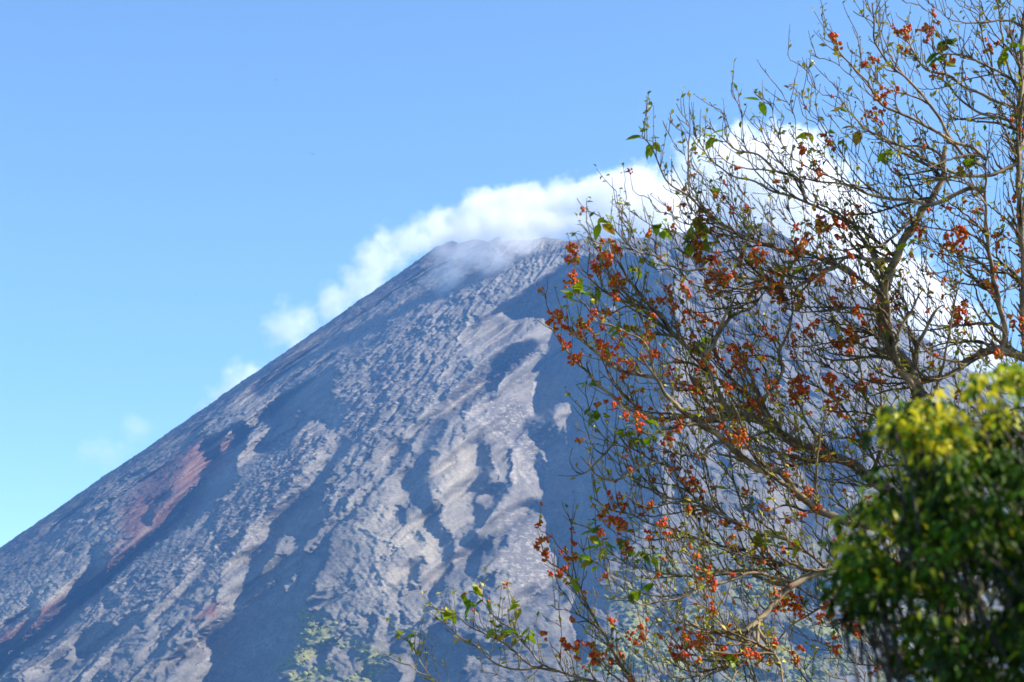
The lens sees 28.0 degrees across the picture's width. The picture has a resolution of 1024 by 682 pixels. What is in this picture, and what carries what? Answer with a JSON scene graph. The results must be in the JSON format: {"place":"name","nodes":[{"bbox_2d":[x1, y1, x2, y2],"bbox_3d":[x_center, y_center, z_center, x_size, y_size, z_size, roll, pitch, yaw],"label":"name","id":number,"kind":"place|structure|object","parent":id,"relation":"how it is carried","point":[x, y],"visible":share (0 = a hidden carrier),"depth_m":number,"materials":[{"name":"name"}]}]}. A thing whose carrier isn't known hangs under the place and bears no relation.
{"place":"outdoors","nodes":[
{"label":"outdoors","id":0,"kind":"place"},
{"bbox_2d":[0,222,1023,681],"bbox_3d":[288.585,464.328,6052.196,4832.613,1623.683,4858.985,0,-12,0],"label":"volcano","id":1,"kind":"structure","parent":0,"point":[368,464],"depth_m":4532.06},
{"bbox_2d":[275,531,935,681],"bbox_3d":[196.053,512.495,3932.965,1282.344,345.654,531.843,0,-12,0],"label":"scrub","id":2,"kind":"object","parent":1,"relation":"on","point":[369,652],"visible":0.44,"depth_m":3825.99,"materials":[{"name":"green plant"}]},
{"bbox_2d":[0,0,1023,546],"label":"sky","id":3,"kind":"structure","parent":0,"point":[153,153],"materials":[{"name":"blue"}]},
{"bbox_3d":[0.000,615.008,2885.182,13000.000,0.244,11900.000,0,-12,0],"label":"ground","id":4,"kind":"structure","parent":0,"visible":0},
{"bbox_2d":[384,0,1023,681],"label":"flowering tree","id":5,"kind":"object","parent":4,"relation":"on","point":[906,370],"visible":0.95,"depth_m":15.31,"materials":[{"name":"brown plant"}]},
{"bbox_2d":[802,352,1023,681],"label":"leafy shrub","id":6,"kind":"object","parent":4,"relation":"on","point":[945,509],"visible":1,"depth_m":4.28,"materials":[{"name":"green plant"}]}
]}

